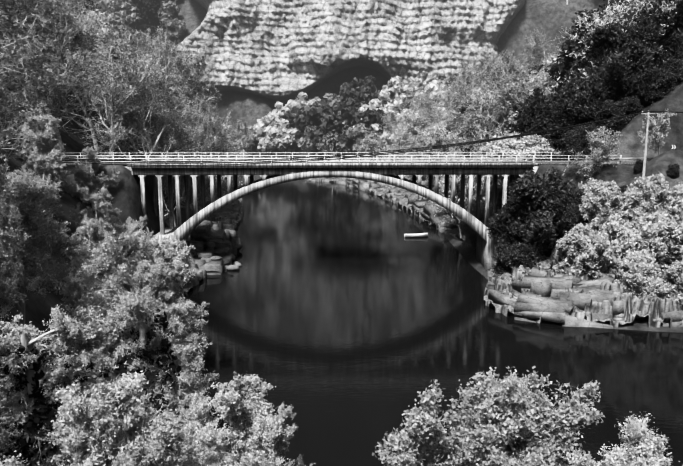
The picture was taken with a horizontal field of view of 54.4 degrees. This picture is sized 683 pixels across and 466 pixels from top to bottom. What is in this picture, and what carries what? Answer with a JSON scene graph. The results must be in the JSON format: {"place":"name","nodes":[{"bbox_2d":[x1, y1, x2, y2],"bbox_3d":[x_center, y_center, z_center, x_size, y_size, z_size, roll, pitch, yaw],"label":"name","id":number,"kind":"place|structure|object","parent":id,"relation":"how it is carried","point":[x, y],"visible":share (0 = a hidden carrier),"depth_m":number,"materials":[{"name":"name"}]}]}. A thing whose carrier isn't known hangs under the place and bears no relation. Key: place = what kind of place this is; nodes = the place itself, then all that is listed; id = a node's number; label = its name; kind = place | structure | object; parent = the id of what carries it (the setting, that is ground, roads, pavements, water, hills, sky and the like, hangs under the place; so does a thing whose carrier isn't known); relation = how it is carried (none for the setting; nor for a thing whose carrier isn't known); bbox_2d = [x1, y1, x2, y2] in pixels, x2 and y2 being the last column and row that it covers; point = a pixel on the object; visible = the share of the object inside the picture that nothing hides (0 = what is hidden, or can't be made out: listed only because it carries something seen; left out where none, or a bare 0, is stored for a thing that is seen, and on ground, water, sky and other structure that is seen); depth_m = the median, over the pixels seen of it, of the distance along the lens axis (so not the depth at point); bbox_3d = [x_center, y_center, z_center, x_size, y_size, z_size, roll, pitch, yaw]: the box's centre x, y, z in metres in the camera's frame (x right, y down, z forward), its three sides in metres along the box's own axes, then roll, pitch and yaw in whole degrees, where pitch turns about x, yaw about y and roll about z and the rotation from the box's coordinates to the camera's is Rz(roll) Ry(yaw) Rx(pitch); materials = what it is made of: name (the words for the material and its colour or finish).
{"place":"outdoors","nodes":[
{"label":"outdoors","id":0,"kind":"place"},
{"bbox_2d":[0,0,682,465],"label":"terrain","id":1,"kind":"structure","parent":0,"point":[548,18],"depth_m":79.09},
{"bbox_2d":[0,177,31,301],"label":"tree","id":2,"kind":"object","parent":1,"relation":"on","point":[9,213],"visible":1,"depth_m":24.88,"materials":[{"name":"grey plant"}]},
{"bbox_2d":[0,35,53,130],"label":"bare tree","id":3,"kind":"object","parent":1,"relation":"on","point":[1,81],"visible":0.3,"depth_m":67.63,"materials":[{"name":"grey plant"}]},
{"bbox_2d":[0,0,55,151],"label":"bare tree","id":4,"kind":"object","parent":1,"relation":"on","point":[8,22],"visible":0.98,"depth_m":36.62,"materials":[{"name":"grey plant"}]},
{"bbox_2d":[7,99,65,167],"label":"tree","id":5,"kind":"object","parent":1,"relation":"on","point":[24,128],"visible":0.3,"depth_m":65.17,"materials":[{"name":"grey plant"}]},
{"bbox_2d":[12,145,70,215],"bbox_3d":[-25.460,-3.814,56.596,4.821,7.380,6.690,-4,9,-25],"label":"tree","id":6,"kind":"object","parent":1,"relation":"on","point":[45,172],"visible":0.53,"depth_m":56.02,"materials":[{"name":"grey plant"}]},
{"bbox_2d":[0,0,82,110],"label":"bare tree","id":7,"kind":"object","parent":1,"relation":"on","point":[39,11],"visible":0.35,"depth_m":81.87,"materials":[{"name":"grey plant"}]},
{"bbox_2d":[18,113,65,175],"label":"tree","id":8,"kind":"object","parent":1,"relation":"on","point":[46,143],"visible":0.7,"depth_m":61.60,"materials":[{"name":"grey plant"}]},
{"bbox_2d":[0,321,83,453],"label":"tree","id":9,"kind":"object","parent":1,"relation":"on","point":[32,328],"visible":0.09,"depth_m":21.54,"materials":[{"name":"grey plant"}]},
{"bbox_2d":[0,169,91,326],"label":"tree","id":10,"kind":"object","parent":1,"relation":"on","point":[24,200],"visible":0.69,"depth_m":30.09,"materials":[{"name":"grey plant"}]},
{"bbox_2d":[0,23,92,150],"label":"bare tree","id":11,"kind":"object","parent":1,"relation":"on","point":[54,85],"visible":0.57,"depth_m":75.56,"materials":[{"name":"grey plant"}]},
{"bbox_2d":[0,304,121,465],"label":"tree","id":12,"kind":"object","parent":1,"relation":"on","point":[38,409],"visible":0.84,"depth_m":18.69,"materials":[{"name":"grey plant"}]},
{"bbox_2d":[21,4,132,148],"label":"bare tree","id":13,"kind":"object","parent":1,"relation":"on","point":[67,34],"visible":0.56,"depth_m":84.08,"materials":[{"name":"grey plant"}]},
{"bbox_2d":[48,7,113,99],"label":"tree","id":14,"kind":"object","parent":1,"relation":"on","point":[100,30],"visible":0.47,"depth_m":99.98,"materials":[{"name":"grey plant"}]},
{"bbox_2d":[61,268,110,344],"bbox_3d":[-16.447,5.153,43.932,3.837,5.899,3.444,0,10,-3],"label":"tree","id":15,"kind":"object","parent":1,"relation":"on","point":[74,292],"visible":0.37,"depth_m":43.17,"materials":[{"name":"grey plant"}]},
{"bbox_2d":[65,217,113,274],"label":"tree","id":16,"kind":"object","parent":1,"relation":"on","point":[92,230],"visible":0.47,"depth_m":53.86,"materials":[{"name":"grey plant"}]},
{"bbox_2d":[61,146,119,210],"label":"tree","id":17,"kind":"object","parent":1,"relation":"on","point":[84,174],"visible":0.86,"depth_m":67.19,"materials":[{"name":"grey plant"}]},
{"bbox_2d":[69,185,126,246],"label":"tree","id":18,"kind":"object","parent":1,"relation":"on","point":[104,209],"visible":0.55,"depth_m":60.19,"materials":[{"name":"grey plant"}]},
{"bbox_2d":[43,385,153,465],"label":"tree","id":19,"kind":"object","parent":1,"relation":"on","point":[144,397],"visible":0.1,"depth_m":15.85,"materials":[{"name":"grey plant"}]},
{"bbox_2d":[54,236,154,310],"bbox_3d":[-17.173,3.889,49.916,7.044,7.429,7.554,-9,13,-40],"label":"tree","id":20,"kind":"object","parent":1,"relation":"on","point":[134,257],"visible":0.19,"depth_m":49.00,"materials":[{"name":"grey plant"}]},
{"bbox_2d":[54,38,161,160],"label":"bare tree","id":21,"kind":"object","parent":1,"relation":"on","point":[115,121],"visible":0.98,"depth_m":77.25,"materials":[{"name":"grey plant"}]},
{"bbox_2d":[50,274,181,379],"bbox_3d":[-10.473,5.648,30.789,4.945,7.626,4.383,-8,13,-40],"label":"tree","id":22,"kind":"object","parent":1,"relation":"on","point":[95,301],"visible":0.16,"depth_m":29.46,"materials":[{"name":"grey plant"}]},
{"bbox_2d":[43,316,192,456],"bbox_3d":[-7.866,5.888,22.408,6.147,6.877,4.189,3,9,35],"label":"tree","id":23,"kind":"object","parent":1,"relation":"on","point":[110,331],"visible":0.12,"depth_m":21.22,"materials":[{"name":"grey plant"}]},
{"bbox_2d":[106,0,135,26],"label":"tree","id":24,"kind":"object","parent":1,"relation":"on","point":[116,7],"visible":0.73,"depth_m":241.84,"materials":[{"name":"grey plant"}]},
{"bbox_2d":[46,370,199,465],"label":"tree","id":25,"kind":"object","parent":1,"relation":"on","point":[82,424],"visible":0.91,"depth_m":12.80,"materials":[{"name":"grey plant"}]},
{"bbox_2d":[87,27,170,150],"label":"bare tree","id":26,"kind":"object","parent":1,"relation":"on","point":[136,56],"visible":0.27,"depth_m":94.08,"materials":[{"name":"grey plant"}]},
{"bbox_2d":[76,37,185,160],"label":"bare tree","id":27,"kind":"object","parent":1,"relation":"on","point":[100,96],"visible":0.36,"depth_m":82.34,"materials":[{"name":"grey plant"}]},
{"bbox_2d":[74,226,209,442],"bbox_3d":[-6.591,4.877,22.798,4.350,10.972,4.702,-25,26,-36],"label":"tree","id":28,"kind":"object","parent":1,"relation":"on","point":[139,358],"visible":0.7,"depth_m":21.50,"materials":[{"name":"grey plant"}]},
{"bbox_2d":[140,0,162,39],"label":"dark tree","id":29,"kind":"object","parent":1,"relation":"on","point":[151,9],"visible":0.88,"depth_m":240.22,"materials":[{"name":"black plant"}]},
{"bbox_2d":[104,70,207,178],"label":"bare tree","id":30,"kind":"object","parent":1,"relation":"on","point":[160,89],"visible":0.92,"depth_m":80.80,"materials":[{"name":"grey plant"}]},
{"bbox_2d":[138,238,182,303],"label":"tree","id":31,"kind":"object","parent":1,"relation":"on","point":[160,252],"visible":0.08,"depth_m":55.66,"materials":[{"name":"grey plant"}]},
{"bbox_2d":[120,255,209,337],"bbox_3d":[-11.251,5.524,41.661,4.840,8.505,5.415,4,11,20],"label":"tree","id":32,"kind":"object","parent":1,"relation":"on","point":[159,280],"visible":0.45,"depth_m":40.30,"materials":[{"name":"grey plant"}]},
{"bbox_2d":[108,409,223,465],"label":"tree","id":33,"kind":"object","parent":1,"relation":"on","point":[163,451],"visible":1,"depth_m":11.19,"materials":[{"name":"grey plant"}]},
{"bbox_2d":[159,17,186,44],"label":"tree","id":34,"kind":"object","parent":1,"relation":"on","point":[176,26],"visible":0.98,"depth_m":236.15,"materials":[{"name":"grey plant"}]},
{"bbox_2d":[144,29,201,109],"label":"bare tree","id":35,"kind":"object","parent":1,"relation":"on","point":[164,41],"visible":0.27,"depth_m":113.60,"materials":[{"name":"grey plant"}]},
{"bbox_2d":[158,235,195,288],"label":"tree","id":36,"kind":"object","parent":1,"relation":"on","point":[182,252],"visible":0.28,"depth_m":65.14,"materials":[{"name":"grey plant"}]},
{"bbox_2d":[145,110,210,226],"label":"bare tree","id":37,"kind":"object","parent":1,"relation":"on","point":[180,133],"visible":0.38,"depth_m":88.81,"materials":[{"name":"grey plant"}]},
{"bbox_2d":[144,296,219,423],"bbox_3d":[-8.655,6.793,33.601,4.368,7.446,4.913,-4,11,-22],"label":"tree","id":38,"kind":"object","parent":1,"relation":"on","point":[188,342],"visible":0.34,"depth_m":32.99,"materials":[{"name":"grey plant"}]},
{"bbox_2d":[150,42,221,140],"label":"bare tree","id":39,"kind":"object","parent":1,"relation":"on","point":[190,86],"visible":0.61,"depth_m":102.84,"materials":[{"name":"grey plant"}]},
{"bbox_2d":[163,150,226,214],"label":"tree","id":40,"kind":"object","parent":1,"relation":"on","point":[199,186],"visible":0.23,"depth_m":94.58,"materials":[{"name":"grey plant"}]},
{"bbox_2d":[177,93,237,209],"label":"bare tree","id":41,"kind":"object","parent":1,"relation":"on","point":[212,141],"visible":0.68,"depth_m":96.89,"materials":[{"name":"grey plant"}]},
{"bbox_2d":[174,191,242,301],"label":"bank rock","id":42,"kind":"object","parent":1,"relation":"on","point":[221,228],"visible":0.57,"depth_m":80.40,"materials":[{"name":"grey stone"}]},
{"bbox_2d":[179,200,243,297],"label":"riverbank","id":43,"kind":"structure","parent":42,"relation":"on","point":[201,274],"depth_m":71.00,"materials":[{"name":"grey stone"}]},
{"bbox_2d":[175,390,247,465],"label":"tree","id":44,"kind":"object","parent":1,"relation":"on","point":[198,411],"visible":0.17,"depth_m":16.79,"materials":[{"name":"grey plant"}]},
{"bbox_2d":[176,371,285,465],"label":"tree","id":45,"kind":"object","parent":1,"relation":"on","point":[232,444],"visible":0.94,"depth_m":14.59,"materials":[{"name":"leaf"},{"name":"bark"}]},
{"bbox_2d":[227,121,254,181],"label":"bare tree","id":46,"kind":"object","parent":1,"relation":"on","point":[244,145],"visible":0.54,"depth_m":145.49,"materials":[{"name":"grey plant"}]},
{"bbox_2d":[249,115,282,157],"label":"light tree","id":47,"kind":"object","parent":1,"relation":"on","point":[265,144],"visible":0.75,"depth_m":204.94,"materials":[{"name":"grey plant"}]},
{"bbox_2d":[223,401,315,465],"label":"tree","id":48,"kind":"object","parent":1,"relation":"on","point":[282,437],"visible":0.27,"depth_m":18.85,"materials":[{"name":"grey plant"}]},
{"bbox_2d":[263,119,302,159],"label":"light tree","id":49,"kind":"object","parent":1,"relation":"on","point":[292,137],"visible":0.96,"depth_m":203.96,"materials":[{"name":"grey plant"}]},
{"bbox_2d":[285,92,321,116],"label":"light tree","id":50,"kind":"object","parent":1,"relation":"on","point":[296,104],"visible":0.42,"depth_m":207.31,"materials":[{"name":"grey plant"}]},
{"bbox_2d":[293,105,332,153],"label":"tree","id":51,"kind":"object","parent":1,"relation":"on","point":[310,116],"visible":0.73,"depth_m":199.19,"materials":[{"name":"grey plant"}]},
{"bbox_2d":[308,114,346,159],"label":"tree","id":52,"kind":"object","parent":1,"relation":"on","point":[329,126],"visible":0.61,"depth_m":189.49,"materials":[{"name":"grey plant"}]},
{"bbox_2d":[125,159,538,269],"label":"bridge","id":53,"kind":"structure","parent":1,"relation":"on","point":[389,173],"depth_m":71.83,"materials":[{"name":"concrete"}]},
{"bbox_2d":[60,152,621,165],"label":"bridge railings","id":54,"kind":"object","parent":53,"relation":"on","point":[324,161],"visible":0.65,"depth_m":70.95,"materials":[{"name":"grey metal"}]},
{"bbox_2d":[328,104,357,136],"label":"tree","id":55,"kind":"object","parent":1,"relation":"on","point":[345,111],"visible":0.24,"depth_m":192.64,"materials":[{"name":"grey plant"}]},
{"bbox_2d":[174,0,525,99],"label":"terraced hillside","id":56,"kind":"structure","parent":1,"relation":"attached to","point":[280,49],"depth_m":214.88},
{"bbox_2d":[20,111,682,178],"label":"power line","id":57,"kind":"object","parent":1,"relation":"on","point":[513,136],"visible":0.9,"depth_m":65.72,"materials":[{"name":"metal"}]},
{"bbox_2d":[335,123,369,159],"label":"tree","id":58,"kind":"object","parent":1,"relation":"on","point":[351,139],"visible":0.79,"depth_m":175.74,"materials":[{"name":"grey plant"}]},
{"bbox_2d":[351,108,389,134],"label":"tree","id":59,"kind":"object","parent":1,"relation":"on","point":[373,116],"visible":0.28,"depth_m":185.13,"materials":[{"name":"grey plant"}]},
{"bbox_2d":[329,176,451,234],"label":"riverbank","id":60,"kind":"structure","parent":1,"relation":"on","point":[386,190],"depth_m":138.00,"materials":[{"name":"grey stone"}]},
{"bbox_2d":[373,124,413,159],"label":"tree","id":61,"kind":"object","parent":1,"relation":"on","point":[403,139],"visible":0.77,"depth_m":154.87,"materials":[{"name":"grey plant"}]},
{"bbox_2d":[323,177,497,240],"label":"rock","id":62,"kind":"object","parent":1,"relation":"on","point":[415,202],"visible":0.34,"depth_m":123.34,"materials":[{"name":"grey stone"}]},
{"bbox_2d":[421,124,460,189],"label":"tree","id":63,"kind":"object","parent":1,"relation":"on","point":[428,142],"visible":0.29,"depth_m":109.82,"materials":[{"name":"grey plant"}]},
{"bbox_2d":[428,156,476,238],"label":"tree","id":64,"kind":"object","parent":1,"relation":"on","point":[457,191],"visible":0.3,"depth_m":89.53,"materials":[{"name":"grey plant"}]},
{"bbox_2d":[427,68,491,142],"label":"bare tree","id":65,"kind":"object","parent":1,"relation":"on","point":[465,86],"visible":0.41,"depth_m":120.10,"materials":[{"name":"grey plant"}]},
{"bbox_2d":[428,92,519,219],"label":"bare tree","id":66,"kind":"object","parent":1,"relation":"on","point":[484,115],"visible":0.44,"depth_m":93.63,"materials":[{"name":"grey plant"}]},
{"bbox_2d":[445,46,504,121],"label":"bare tree","id":67,"kind":"object","parent":1,"relation":"on","point":[485,71],"visible":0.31,"depth_m":123.91,"materials":[{"name":"grey plant"}]},
{"bbox_2d":[462,88,504,143],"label":"tree","id":68,"kind":"object","parent":1,"relation":"on","point":[472,96],"visible":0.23,"depth_m":100.24,"materials":[{"name":"grey plant"}]},
{"bbox_2d":[372,365,604,465],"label":"tree","id":69,"kind":"object","parent":1,"relation":"on","point":[503,422],"visible":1,"depth_m":11.38,"materials":[{"name":"leaf"},{"name":"bark"}]},
{"bbox_2d":[475,135,535,203],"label":"bush","id":70,"kind":"object","parent":1,"relation":"on","point":[509,145],"visible":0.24,"depth_m":80.06,"materials":[{"name":"grey plant"}]},
{"bbox_2d":[470,57,559,134],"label":"bare tree","id":71,"kind":"object","parent":1,"relation":"on","point":[513,77],"visible":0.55,"depth_m":93.27,"materials":[{"name":"grey plant"}]},
{"bbox_2d":[486,87,551,139],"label":"dark tree","id":72,"kind":"object","parent":1,"relation":"on","point":[528,110],"visible":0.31,"depth_m":89.56,"materials":[{"name":"black plant"}]},
{"bbox_2d":[491,239,547,274],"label":"bush","id":73,"kind":"object","parent":1,"relation":"on","point":[507,257],"visible":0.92,"depth_m":66.30,"materials":[{"name":"black plant"}]},
{"bbox_2d":[493,68,554,130],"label":"tree","id":74,"kind":"object","parent":1,"relation":"on","point":[545,77],"visible":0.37,"depth_m":93.30,"materials":[{"name":"grey plant"}]},
{"bbox_2d":[517,27,560,81],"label":"bare tree","id":75,"kind":"object","parent":1,"relation":"on","point":[535,47],"visible":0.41,"depth_m":110.03,"materials":[{"name":"grey plant"}]},
{"bbox_2d":[505,167,574,256],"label":"dark tree","id":76,"kind":"object","parent":1,"relation":"on","point":[535,193],"visible":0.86,"depth_m":66.24,"materials":[{"name":"black plant"}]},
{"bbox_2d":[519,135,562,160],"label":"bush","id":77,"kind":"object","parent":1,"relation":"on","point":[541,144],"visible":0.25,"depth_m":81.50,"materials":[{"name":"grey plant"}]},
{"bbox_2d":[524,97,574,151],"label":"dark tree","id":78,"kind":"object","parent":1,"relation":"on","point":[548,115],"visible":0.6,"depth_m":85.27,"materials":[{"name":"black plant"}]},
{"bbox_2d":[549,183,585,235],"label":"dark tree","id":79,"kind":"object","parent":1,"relation":"on","point":[573,196],"visible":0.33,"depth_m":65.11,"materials":[{"name":"black plant"}]},
{"bbox_2d":[558,203,589,237],"bbox_3d":[23.334,-0.310,64.197,4.624,5.366,5.386,2,10,24],"label":"bush","id":80,"kind":"object","parent":1,"relation":"on","point":[570,218],"visible":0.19,"depth_m":63.03,"materials":[{"name":"black plant"}]},
{"bbox_2d":[558,130,592,159],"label":"bush","id":81,"kind":"object","parent":1,"relation":"on","point":[570,140],"visible":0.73,"depth_m":80.71,"materials":[{"name":"black plant"}]},
{"bbox_2d":[474,224,682,328],"bbox_3d":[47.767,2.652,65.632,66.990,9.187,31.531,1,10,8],"label":"outcrop rock","id":82,"kind":"object","parent":1,"relation":"on","point":[552,300],"visible":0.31,"depth_m":56.31,"materials":[{"name":"grey stone"}]},
{"bbox_2d":[457,206,491,249],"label":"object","id":83,"kind":"object","parent":82,"relation":"on","point":[470,233],"visible":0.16,"depth_m":80.56,"materials":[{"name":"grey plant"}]},
{"bbox_2d":[486,195,560,255],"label":"dark tree","id":84,"kind":"object","parent":82,"relation":"on","point":[506,217],"visible":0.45,"depth_m":69.53,"materials":[{"name":"black plant"}]},
{"bbox_2d":[552,223,621,280],"bbox_3d":[21.812,1.864,59.470,5.553,5.773,5.794,2,10,11],"label":"bush","id":85,"kind":"object","parent":82,"relation":"on","point":[581,247],"visible":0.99,"depth_m":58.54,"materials":[{"name":"grey plant"}]},
{"bbox_2d":[594,206,676,272],"bbox_3d":[26.591,1.099,59.665,7.340,7.529,7.046,-6,12,-30],"label":"bush","id":86,"kind":"object","parent":82,"relation":"on","point":[643,240],"visible":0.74,"depth_m":57.79,"materials":[{"name":"grey plant"}]},
{"bbox_2d":[613,251,671,296],"bbox_3d":[25.509,3.930,56.768,4.580,4.710,4.649,3,10,17],"label":"bush","id":87,"kind":"object","parent":82,"relation":"on","point":[638,280],"visible":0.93,"depth_m":56.07,"materials":[{"name":"grey plant"}]},
{"bbox_2d":[619,174,682,230],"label":"bush","id":88,"kind":"object","parent":82,"relation":"on","point":[652,185],"visible":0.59,"depth_m":58.76,"materials":[{"name":"grey plant"}]},
{"bbox_2d":[651,215,682,269],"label":"bush","id":89,"kind":"object","parent":82,"relation":"on","point":[676,244],"visible":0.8,"depth_m":56.75,"materials":[{"name":"grey plant"}]},
{"bbox_2d":[663,260,682,305],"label":"bush","id":90,"kind":"object","parent":82,"relation":"on","point":[674,274],"visible":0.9,"depth_m":55.30,"materials":[{"name":"grey plant"}]},
{"bbox_2d":[554,76,614,148],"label":"dark tree","id":91,"kind":"object","parent":1,"relation":"on","point":[578,104],"visible":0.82,"depth_m":84.07,"materials":[{"name":"black plant"}]},
{"bbox_2d":[562,125,622,179],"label":"tree","id":92,"kind":"object","parent":1,"relation":"on","point":[606,145],"visible":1,"depth_m":68.33,"materials":[{"name":"grey plant"}]},
{"bbox_2d":[569,46,615,111],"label":"tree","id":93,"kind":"object","parent":1,"relation":"on","point":[576,73],"visible":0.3,"depth_m":88.30,"materials":[{"name":"grey plant"}]},
{"bbox_2d":[552,0,634,107],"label":"tree","id":94,"kind":"object","parent":1,"relation":"on","point":[597,20],"visible":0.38,"depth_m":85.62,"materials":[{"name":"grey plant"}]},
{"bbox_2d":[578,181,644,239],"bbox_3d":[24.562,-1.774,61.154,5.940,6.526,5.970,-6,12,-32],"label":"bush","id":95,"kind":"object","parent":1,"relation":"on","point":[601,202],"visible":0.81,"depth_m":60.28,"materials":[{"name":"grey plant"}]},
{"bbox_2d":[548,0,682,109],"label":"dark tree","id":96,"kind":"object","parent":1,"relation":"on","point":[571,46],"visible":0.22,"depth_m":87.19,"materials":[{"name":"black plant"}]},
{"bbox_2d":[595,99,636,134],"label":"bush","id":97,"kind":"object","parent":1,"relation":"on","point":[611,110],"visible":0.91,"depth_m":79.92,"materials":[{"name":"black plant"}]},
{"bbox_2d":[564,411,682,465],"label":"tree","id":98,"kind":"object","parent":1,"relation":"on","point":[645,451],"visible":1,"depth_m":10.64,"materials":[{"name":"grey plant"}]},
{"bbox_2d":[587,13,667,98],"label":"dark tree","id":99,"kind":"object","parent":1,"relation":"on","point":[634,46],"visible":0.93,"depth_m":82.93,"materials":[{"name":"black plant"}]},
{"bbox_2d":[599,0,682,68],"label":"tree","id":100,"kind":"object","parent":1,"relation":"on","point":[665,6],"visible":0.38,"depth_m":83.20,"materials":[{"name":"grey plant"}]},
{"bbox_2d":[630,67,676,105],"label":"bush","id":101,"kind":"object","parent":1,"relation":"on","point":[655,89],"visible":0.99,"depth_m":79.85,"materials":[{"name":"black plant"}]},
{"bbox_2d":[637,109,676,154],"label":"tree","id":102,"kind":"object","parent":1,"relation":"on","point":[656,132],"visible":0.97,"depth_m":68.39,"materials":[{"name":"grey plant"}]},
{"bbox_2d":[635,1,681,70],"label":"dark tree","id":103,"kind":"object","parent":1,"relation":"on","point":[656,17],"visible":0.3,"depth_m":84.29,"materials":[{"name":"black plant"}]},
{"bbox_2d":[176,175,682,465],"bbox_3d":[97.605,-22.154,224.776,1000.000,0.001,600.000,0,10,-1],"label":"river water","id":104,"kind":"structure","parent":0,"point":[347,321],"depth_m":52.01,"materials":[{"name":"black liquid"}]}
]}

